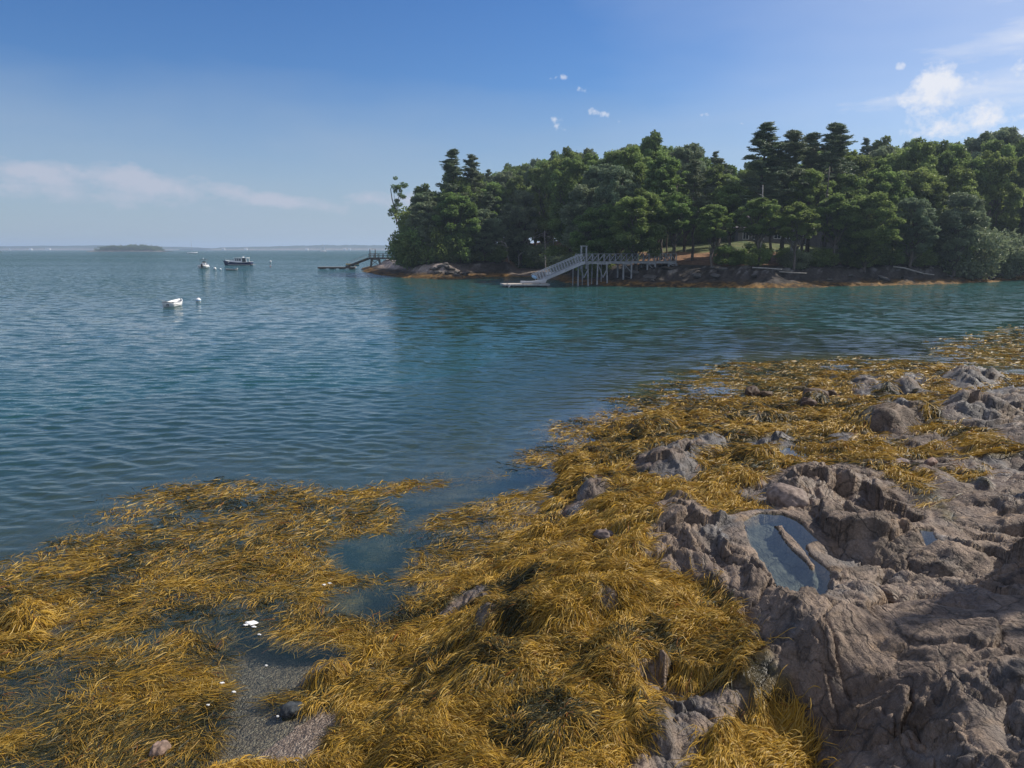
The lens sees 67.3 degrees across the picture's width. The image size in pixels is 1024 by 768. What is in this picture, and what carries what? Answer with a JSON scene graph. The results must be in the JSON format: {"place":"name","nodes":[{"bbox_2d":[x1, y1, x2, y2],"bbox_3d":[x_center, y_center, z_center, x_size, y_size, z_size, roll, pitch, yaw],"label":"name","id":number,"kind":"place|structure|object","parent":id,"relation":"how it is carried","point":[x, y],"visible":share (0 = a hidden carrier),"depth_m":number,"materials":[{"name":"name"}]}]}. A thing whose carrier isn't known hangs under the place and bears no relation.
{"place":"outdoors","nodes":[
{"label":"outdoors","id":0,"kind":"place"},
{"bbox_2d":[0,245,209,249],"bbox_3d":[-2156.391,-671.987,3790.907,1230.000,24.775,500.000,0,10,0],"label":"shore","id":1,"kind":"structure","parent":0,"point":[89,247],"depth_m":3582.77,"materials":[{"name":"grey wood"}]},
{"bbox_2d":[86,244,173,251],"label":"island","id":2,"kind":"structure","parent":0,"point":[136,247],"depth_m":1485.02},
{"bbox_2d":[208,245,389,249],"bbox_3d":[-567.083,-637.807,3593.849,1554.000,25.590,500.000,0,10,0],"label":"shore","id":3,"kind":"structure","parent":0,"point":[341,247],"depth_m":3375.49,"materials":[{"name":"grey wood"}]},
{"bbox_2d":[0,338,1023,767],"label":"ground","id":4,"kind":"structure","parent":0,"point":[890,604],"depth_m":9.70,"materials":[{"name":"stone"}]},
{"bbox_2d":[280,701,302,720],"bbox_3d":[-2.420,3.598,8.442,0.242,0.186,0.205,8,7,-29],"label":"boulder","id":5,"kind":"object","parent":4,"relation":"on","point":[289,710],"visible":0.9,"depth_m":8.36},
{"bbox_2d":[0,361,1023,767],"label":"rockweed","id":6,"kind":"object","parent":4,"relation":"on","point":[466,703],"visible":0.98,"depth_m":8.68,"materials":[{"name":"plant"}]},
{"bbox_2d":[592,529,613,541],"bbox_3d":[1.480,2.412,12.068,0.371,0.251,0.286,1,6,38],"label":"boulder","id":7,"kind":"object","parent":4,"relation":"on","point":[603,533],"visible":0.44,"depth_m":11.98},
{"bbox_2d":[766,483,809,508],"bbox_3d":[4.320,1.827,12.070,0.409,0.409,0.781,-10,20,-24],"label":"boulder","id":8,"kind":"object","parent":4,"relation":"on","point":[782,495],"visible":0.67,"depth_m":11.93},
{"bbox_2d":[0,250,1023,515],"bbox_3d":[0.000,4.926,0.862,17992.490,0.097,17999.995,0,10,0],"label":"water","id":9,"kind":"structure","parent":0,"point":[110,364],"depth_m":42.23,"materials":[{"name":"liquid"}]},
{"bbox_2d":[223,257,254,264],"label":"cabin cruiser","id":10,"kind":"object","parent":9,"relation":"on","point":[239,261],"visible":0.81,"depth_m":239.92,"materials":[{"name":"white plastic"}]},
{"bbox_2d":[0,324,1023,767],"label":"floating rockweed","id":11,"kind":"object","parent":9,"relation":"on","point":[156,596],"visible":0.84,"depth_m":11.78,"materials":[{"name":"plant"}]},
{"bbox_2d":[149,740,171,758],"bbox_3d":[-3.557,3.721,7.766,0.149,0.186,0.205,7,19,20],"label":"boulder","id":12,"kind":"object","parent":11,"relation":"on","point":[159,747],"visible":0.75,"depth_m":7.72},
{"bbox_2d":[500,283,549,287],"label":"float dock","id":13,"kind":"object","parent":9,"relation":"on","point":[508,285],"visible":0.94,"depth_m":101.56,"materials":[{"name":"grey wood"}]},
{"bbox_2d":[0,0,1023,247],"label":"sky","id":14,"kind":"structure","parent":0,"point":[161,123],"materials":[{"name":"blue"}]},
{"bbox_2d":[361,240,1023,347],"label":"headland terrain","id":15,"kind":"structure","parent":0,"point":[686,267],"depth_m":110.72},
{"bbox_2d":[369,249,392,266],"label":"dark pier","id":16,"kind":"structure","parent":15,"relation":"on","point":[374,255],"depth_m":189.43,"materials":[{"name":"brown wood"}]},
{"bbox_2d":[387,176,408,221],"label":"leaning tree","id":17,"kind":"object","parent":15,"relation":"on","point":[396,200],"visible":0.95,"depth_m":171.26,"materials":[{"name":"green plant"}]},
{"bbox_2d":[385,223,431,268],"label":"shrub","id":18,"kind":"object","parent":15,"relation":"on","point":[393,251],"visible":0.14,"depth_m":145.01,"materials":[{"name":"green plant"}]},
{"bbox_2d":[387,224,433,269],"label":"shrub","id":19,"kind":"object","parent":15,"relation":"on","point":[396,246],"visible":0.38,"depth_m":142.03,"materials":[{"name":"green plant"}]},
{"bbox_2d":[392,206,434,260],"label":"broadleaf tree","id":20,"kind":"object","parent":15,"relation":"on","point":[403,215],"visible":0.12,"depth_m":150.37,"materials":[{"name":"green plant"}]},
{"bbox_2d":[397,225,447,264],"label":"shrub","id":21,"kind":"object","parent":15,"relation":"on","point":[417,242],"visible":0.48,"depth_m":140.91,"materials":[{"name":"green plant"}]},
{"bbox_2d":[405,183,439,210],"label":"broadleaf tree","id":22,"kind":"object","parent":15,"relation":"on","point":[420,189],"visible":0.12,"depth_m":163.41,"materials":[{"name":"green plant"}]},
{"bbox_2d":[408,191,438,212],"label":"broadleaf tree","id":23,"kind":"object","parent":15,"relation":"on","point":[424,196],"visible":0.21,"depth_m":154.25,"materials":[{"name":"green plant"}]},
{"bbox_2d":[404,201,448,237],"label":"broadleaf tree","id":24,"kind":"object","parent":15,"relation":"on","point":[421,209],"visible":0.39,"depth_m":142.15,"materials":[{"name":"green plant"}]},
{"bbox_2d":[412,218,440,263],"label":"broadleaf tree","id":25,"kind":"object","parent":15,"relation":"on","point":[423,231],"visible":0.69,"depth_m":140.30,"materials":[{"name":"green plant"}]},
{"bbox_2d":[416,224,461,262],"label":"shrub","id":26,"kind":"object","parent":15,"relation":"on","point":[433,237],"visible":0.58,"depth_m":140.59,"materials":[{"name":"green plant"}]},
{"bbox_2d":[433,149,474,201],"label":"pine tree","id":27,"kind":"object","parent":15,"relation":"on","point":[450,168],"visible":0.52,"depth_m":148.82,"materials":[{"name":"green plant"}]},
{"bbox_2d":[431,192,482,262],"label":"broadleaf tree","id":28,"kind":"object","parent":15,"relation":"on","point":[451,205],"visible":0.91,"depth_m":141.15,"materials":[{"name":"green plant"}]},
{"bbox_2d":[440,211,474,249],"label":"broadleaf tree","id":29,"kind":"object","parent":15,"relation":"on","point":[464,220],"visible":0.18,"depth_m":142.65,"materials":[{"name":"green plant"}]},
{"bbox_2d":[441,231,474,263],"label":"shrub","id":30,"kind":"object","parent":15,"relation":"on","point":[464,255],"visible":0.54,"depth_m":141.62,"materials":[{"name":"green plant"}]},
{"bbox_2d":[438,175,486,217],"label":"broadleaf tree","id":31,"kind":"object","parent":15,"relation":"on","point":[467,187],"visible":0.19,"depth_m":151.31,"materials":[{"name":"green plant"}]},
{"bbox_2d":[459,247,484,262],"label":"shrub","id":32,"kind":"object","parent":15,"relation":"on","point":[478,256],"visible":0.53,"depth_m":145.30,"materials":[{"name":"green plant"}]},
{"bbox_2d":[460,153,495,218],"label":"pine tree","id":33,"kind":"object","parent":15,"relation":"on","point":[472,171],"visible":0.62,"depth_m":152.54,"materials":[{"name":"green plant"}]},
{"bbox_2d":[466,208,507,262],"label":"broadleaf tree","id":34,"kind":"object","parent":15,"relation":"on","point":[486,242],"visible":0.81,"depth_m":144.63,"materials":[{"name":"green plant"}]},
{"bbox_2d":[474,191,506,235],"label":"pine tree","id":35,"kind":"object","parent":15,"relation":"on","point":[489,200],"visible":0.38,"depth_m":151.95,"materials":[{"name":"green plant"}]},
{"bbox_2d":[477,181,512,232],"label":"broadleaf tree","id":36,"kind":"object","parent":15,"relation":"on","point":[497,191],"visible":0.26,"depth_m":159.85,"materials":[{"name":"green plant"}]},
{"bbox_2d":[491,170,518,236],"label":"broadleaf tree","id":37,"kind":"object","parent":15,"relation":"on","point":[502,178],"visible":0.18,"depth_m":171.68,"materials":[{"name":"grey plant"}]},
{"bbox_2d":[499,175,531,241],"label":"broadleaf tree","id":38,"kind":"object","parent":15,"relation":"on","point":[513,184],"visible":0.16,"depth_m":160.83,"materials":[{"name":"green plant"}]},
{"bbox_2d":[498,189,539,265],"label":"broadleaf tree","id":39,"kind":"object","parent":15,"relation":"on","point":[522,211],"visible":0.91,"depth_m":152.48,"materials":[{"name":"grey plant"}]},
{"bbox_2d":[520,254,546,267],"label":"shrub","id":40,"kind":"object","parent":15,"relation":"on","point":[528,261],"visible":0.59,"depth_m":151.36,"materials":[{"name":"green plant"}]},
{"bbox_2d":[520,242,550,268],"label":"shrub","id":41,"kind":"object","parent":15,"relation":"on","point":[530,250],"visible":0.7,"depth_m":151.30,"materials":[{"name":"green plant"}]},
{"bbox_2d":[523,160,556,246],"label":"broadleaf tree","id":42,"kind":"object","parent":15,"relation":"on","point":[538,177],"visible":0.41,"depth_m":153.89,"materials":[{"name":"green plant"}]},
{"bbox_2d":[541,243,571,260],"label":"shrub","id":43,"kind":"object","parent":15,"relation":"on","point":[552,250],"visible":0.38,"depth_m":136.69,"materials":[{"name":"green plant"}]},
{"bbox_2d":[545,253,574,272],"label":"shrub","id":44,"kind":"object","parent":15,"relation":"on","point":[558,257],"visible":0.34,"depth_m":132.55,"materials":[{"name":"green plant"}]},
{"bbox_2d":[543,146,581,248],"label":"broadleaf tree","id":45,"kind":"object","parent":15,"relation":"on","point":[567,152],"visible":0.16,"depth_m":148.73,"materials":[{"name":"green plant"}]},
{"bbox_2d":[547,155,590,252],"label":"broadleaf tree","id":46,"kind":"object","parent":15,"relation":"on","point":[568,175],"visible":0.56,"depth_m":133.57,"materials":[{"name":"green plant"}]},
{"bbox_2d":[558,183,605,252],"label":"broadleaf tree","id":47,"kind":"object","parent":15,"relation":"on","point":[572,210],"visible":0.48,"depth_m":120.43,"materials":[{"name":"green plant"}]},
{"bbox_2d":[575,163,611,234],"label":"broadleaf tree","id":48,"kind":"object","parent":15,"relation":"on","point":[593,172],"visible":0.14,"depth_m":127.36,"materials":[{"name":"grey plant"}]},
{"bbox_2d":[575,259,612,278],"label":"shrub","id":49,"kind":"object","parent":15,"relation":"on","point":[595,269],"visible":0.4,"depth_m":114.13,"materials":[{"name":"green plant"}]},
{"bbox_2d":[580,153,610,184],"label":"broadleaf tree","id":50,"kind":"object","parent":15,"relation":"on","point":[592,160],"visible":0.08,"depth_m":140.89,"materials":[{"name":"green plant"}]},
{"bbox_2d":[569,203,630,276],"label":"broadleaf tree","id":51,"kind":"object","parent":15,"relation":"on","point":[597,223],"visible":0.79,"depth_m":112.65,"materials":[{"name":"green plant"}]},
{"bbox_2d":[591,165,643,264],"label":"broadleaf tree","id":52,"kind":"object","parent":15,"relation":"on","point":[614,191],"visible":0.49,"depth_m":114.75,"materials":[{"name":"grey plant"}]},
{"bbox_2d":[572,246,676,285],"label":"white pier","id":53,"kind":"structure","parent":15,"relation":"on","point":[618,263],"depth_m":107.76,"materials":[{"name":"grey wood"}]},
{"bbox_2d":[531,254,584,280],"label":"gangway","id":54,"kind":"object","parent":53,"relation":"attached to","point":[561,271],"visible":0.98,"depth_m":104.41,"materials":[{"name":"metal"}]},
{"bbox_2d":[607,144,653,260],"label":"broadleaf tree","id":55,"kind":"object","parent":15,"relation":"on","point":[631,158],"visible":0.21,"depth_m":123.03,"materials":[{"name":"green plant"}]},
{"bbox_2d":[609,187,674,270],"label":"broadleaf tree","id":56,"kind":"object","parent":15,"relation":"on","point":[642,234],"visible":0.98,"depth_m":106.87,"materials":[{"name":"green plant"}]},
{"bbox_2d":[638,129,679,251],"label":"broadleaf tree","id":57,"kind":"object","parent":15,"relation":"on","point":[651,146],"visible":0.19,"depth_m":135.12,"materials":[{"name":"green plant"}]},
{"bbox_2d":[642,155,690,259],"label":"broadleaf tree","id":58,"kind":"object","parent":15,"relation":"on","point":[663,178],"visible":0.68,"depth_m":114.18,"materials":[{"name":"green plant"}]},
{"bbox_2d":[652,191,697,264],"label":"broadleaf tree","id":59,"kind":"object","parent":15,"relation":"on","point":[676,204],"visible":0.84,"depth_m":108.63,"materials":[{"name":"green plant"}]},
{"bbox_2d":[667,143,714,251],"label":"broadleaf tree","id":60,"kind":"object","parent":15,"relation":"on","point":[685,153],"visible":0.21,"depth_m":134.28,"materials":[{"name":"green plant"}]},
{"bbox_2d":[677,159,717,260],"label":"pine tree","id":61,"kind":"object","parent":15,"relation":"on","point":[694,176],"visible":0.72,"depth_m":112.73,"materials":[{"name":"green plant"}]},
{"bbox_2d":[694,204,735,268],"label":"broadleaf tree","id":62,"kind":"object","parent":15,"relation":"on","point":[713,217],"visible":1,"depth_m":106.00,"materials":[{"name":"green plant"}]},
{"bbox_2d":[694,164,739,245],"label":"broadleaf tree","id":63,"kind":"object","parent":15,"relation":"on","point":[715,176],"visible":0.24,"depth_m":132.07,"materials":[{"name":"green plant"}]},
{"bbox_2d":[697,158,743,245],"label":"pine tree","id":64,"kind":"object","parent":15,"relation":"on","point":[717,161],"visible":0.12,"depth_m":140.67,"materials":[{"name":"green plant"}]},
{"bbox_2d":[713,245,749,265],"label":"shrub","id":65,"kind":"object","parent":15,"relation":"on","point":[724,249],"visible":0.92,"depth_m":108.44,"materials":[{"name":"green plant"}]},
{"bbox_2d":[711,181,754,244],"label":"broadleaf tree","id":66,"kind":"object","parent":15,"relation":"on","point":[724,195],"visible":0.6,"depth_m":113.06,"materials":[{"name":"green plant"}]},
{"bbox_2d":[733,161,758,197],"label":"broadleaf tree","id":67,"kind":"object","parent":15,"relation":"on","point":[744,174],"visible":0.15,"depth_m":161.19,"materials":[{"name":"green plant"}]},
{"bbox_2d":[735,246,772,265],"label":"shrub","id":68,"kind":"object","parent":15,"relation":"on","point":[765,254],"visible":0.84,"depth_m":106.80,"materials":[{"name":"green plant"}]},
{"bbox_2d":[736,197,784,266],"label":"broadleaf tree","id":69,"kind":"object","parent":15,"relation":"on","point":[762,213],"visible":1,"depth_m":105.20,"materials":[{"name":"green plant"}]},
{"bbox_2d":[724,122,801,240],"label":"pine tree","id":70,"kind":"object","parent":15,"relation":"on","point":[767,142],"visible":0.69,"depth_m":113.46,"materials":[{"name":"green plant"}]},
{"bbox_2d":[755,173,788,260],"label":"pine tree","id":71,"kind":"object","parent":15,"relation":"on","point":[771,188],"visible":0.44,"depth_m":112.53,"materials":[{"name":"green plant"}]},
{"bbox_2d":[733,210,838,248],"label":"house","id":72,"kind":"structure","parent":15,"relation":"on","point":[815,240],"depth_m":149.59,"materials":[{"name":"grey"}]},
{"bbox_2d":[761,129,812,252],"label":"pine tree","id":73,"kind":"object","parent":15,"relation":"on","point":[791,154],"visible":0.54,"depth_m":114.52,"materials":[{"name":"green plant"}]},
{"bbox_2d":[776,249,813,269],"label":"shrub","id":74,"kind":"object","parent":15,"relation":"on","point":[804,257],"visible":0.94,"depth_m":108.13,"materials":[{"name":"green plant"}]},
{"bbox_2d":[776,201,820,269],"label":"broadleaf tree","id":75,"kind":"object","parent":15,"relation":"on","point":[799,213],"visible":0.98,"depth_m":105.02,"materials":[{"name":"green plant"}]},
{"bbox_2d":[782,168,835,250],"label":"broadleaf tree","id":76,"kind":"object","parent":15,"relation":"on","point":[813,177],"visible":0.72,"depth_m":113.98,"materials":[{"name":"green plant"}]},
{"bbox_2d":[798,132,827,252],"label":"pine tree","id":77,"kind":"object","parent":15,"relation":"on","point":[811,159],"visible":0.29,"depth_m":121.42,"materials":[{"name":"green plant"}]},
{"bbox_2d":[807,248,840,266],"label":"shrub","id":78,"kind":"object","parent":15,"relation":"on","point":[821,258],"visible":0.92,"depth_m":110.73,"materials":[{"name":"green plant"}]},
{"bbox_2d":[807,122,859,247],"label":"pine tree","id":79,"kind":"object","parent":15,"relation":"on","point":[833,147],"visible":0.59,"depth_m":119.36,"materials":[{"name":"green plant"}]},
{"bbox_2d":[813,192,862,267],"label":"broadleaf tree","id":80,"kind":"object","parent":15,"relation":"on","point":[838,208],"visible":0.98,"depth_m":109.16,"materials":[{"name":"green plant"}]},
{"bbox_2d":[813,173,872,258],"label":"broadleaf tree","id":81,"kind":"object","parent":15,"relation":"on","point":[849,186],"visible":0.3,"depth_m":116.52,"materials":[{"name":"green plant"}]},
{"bbox_2d":[827,148,875,185],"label":"broadleaf tree","id":82,"kind":"object","parent":15,"relation":"on","point":[862,163],"visible":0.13,"depth_m":123.58,"materials":[{"name":"green plant"}]},
{"bbox_2d":[855,137,872,171],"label":"pine tree","id":83,"kind":"object","parent":15,"relation":"on","point":[868,148],"visible":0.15,"depth_m":167.16,"materials":[{"name":"green plant"}]},
{"bbox_2d":[831,191,906,271],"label":"broadleaf tree","id":84,"kind":"object","parent":15,"relation":"on","point":[866,236],"visible":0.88,"depth_m":108.84,"materials":[{"name":"green plant"}]},
{"bbox_2d":[865,145,899,172],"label":"broadleaf tree","id":85,"kind":"object","parent":15,"relation":"on","point":[882,151],"visible":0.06,"depth_m":137.11,"materials":[{"name":"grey plant"}]},
{"bbox_2d":[871,135,903,152],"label":"broadleaf tree","id":86,"kind":"object","parent":15,"relation":"on","point":[876,144],"visible":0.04,"depth_m":166.77,"materials":[{"name":"green plant"}]},
{"bbox_2d":[869,153,906,182],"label":"broadleaf tree","id":87,"kind":"object","parent":15,"relation":"on","point":[894,164],"visible":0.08,"depth_m":128.42,"materials":[{"name":"green plant"}]},
{"bbox_2d":[861,164,915,229],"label":"broadleaf tree","id":88,"kind":"object","parent":15,"relation":"on","point":[891,182],"visible":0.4,"depth_m":117.37,"materials":[{"name":"green plant"}]},
{"bbox_2d":[879,230,933,262],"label":"shrub","id":89,"kind":"object","parent":15,"relation":"on","point":[904,246],"visible":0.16,"depth_m":116.02,"materials":[{"name":"green plant"}]},
{"bbox_2d":[885,197,941,266],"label":"broadleaf tree","id":90,"kind":"object","parent":15,"relation":"on","point":[919,220],"visible":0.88,"depth_m":112.95,"materials":[{"name":"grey plant"}]},
{"bbox_2d":[883,166,947,238],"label":"broadleaf tree","id":91,"kind":"object","parent":15,"relation":"on","point":[921,182],"visible":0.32,"depth_m":119.41,"materials":[{"name":"green plant"}]},
{"bbox_2d":[892,136,942,200],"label":"broadleaf tree","id":92,"kind":"object","parent":15,"relation":"on","point":[921,150],"visible":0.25,"depth_m":126.54,"materials":[{"name":"green plant"}]},
{"bbox_2d":[903,251,938,266],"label":"shrub","id":93,"kind":"object","parent":15,"relation":"on","point":[927,260],"visible":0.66,"depth_m":116.49,"materials":[{"name":"green plant"}]},
{"bbox_2d":[901,138,940,168],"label":"broadleaf tree","id":94,"kind":"object","parent":15,"relation":"on","point":[937,147],"visible":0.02,"depth_m":142.08,"materials":[{"name":"green plant"}]},
{"bbox_2d":[922,191,991,276],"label":"broadleaf tree","id":95,"kind":"object","parent":15,"relation":"on","point":[955,219],"visible":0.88,"depth_m":115.76,"materials":[{"name":"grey plant"}]},
{"bbox_2d":[935,164,984,235],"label":"broadleaf tree","id":96,"kind":"object","parent":15,"relation":"on","point":[958,175],"visible":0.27,"depth_m":122.73,"materials":[{"name":"green plant"}]},
{"bbox_2d":[933,144,990,214],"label":"broadleaf tree","id":97,"kind":"object","parent":15,"relation":"on","point":[948,161],"visible":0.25,"depth_m":129.40,"materials":[{"name":"green plant"}]},
{"bbox_2d":[928,223,1014,279],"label":"shrub","id":98,"kind":"object","parent":15,"relation":"on","point":[992,241],"visible":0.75,"depth_m":117.76,"materials":[{"name":"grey plant"}]},
{"bbox_2d":[963,131,995,160],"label":"broadleaf tree","id":99,"kind":"object","parent":15,"relation":"on","point":[973,145],"visible":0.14,"depth_m":146.87,"materials":[{"name":"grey plant"}]},
{"bbox_2d":[971,228,1023,278],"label":"shrub","id":100,"kind":"object","parent":15,"relation":"on","point":[1010,270],"visible":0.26,"depth_m":124.36,"materials":[{"name":"green plant"}]},
{"bbox_2d":[972,150,1023,234],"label":"broadleaf tree","id":101,"kind":"object","parent":15,"relation":"on","point":[1002,187],"visible":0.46,"depth_m":127.72,"materials":[{"name":"green plant"}]},
{"bbox_2d":[974,138,1023,225],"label":"broadleaf tree","id":102,"kind":"object","parent":15,"relation":"on","point":[996,145],"visible":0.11,"depth_m":135.75,"materials":[{"name":"green plant"}]},
{"bbox_2d":[993,126,1023,147],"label":"broadleaf tree","id":103,"kind":"object","parent":15,"relation":"on","point":[1011,135],"visible":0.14,"depth_m":150.96,"materials":[{"name":"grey plant"}]},
{"bbox_2d":[996,188,1023,265],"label":"broadleaf tree","id":104,"kind":"object","parent":15,"relation":"on","point":[1021,224],"visible":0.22,"depth_m":130.50,"materials":[{"name":"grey plant"}]},
{"bbox_2d":[996,154,1023,230],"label":"broadleaf tree","id":105,"kind":"object","parent":15,"relation":"on","point":[1020,178],"visible":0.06,"depth_m":136.28,"materials":[{"name":"green plant"}]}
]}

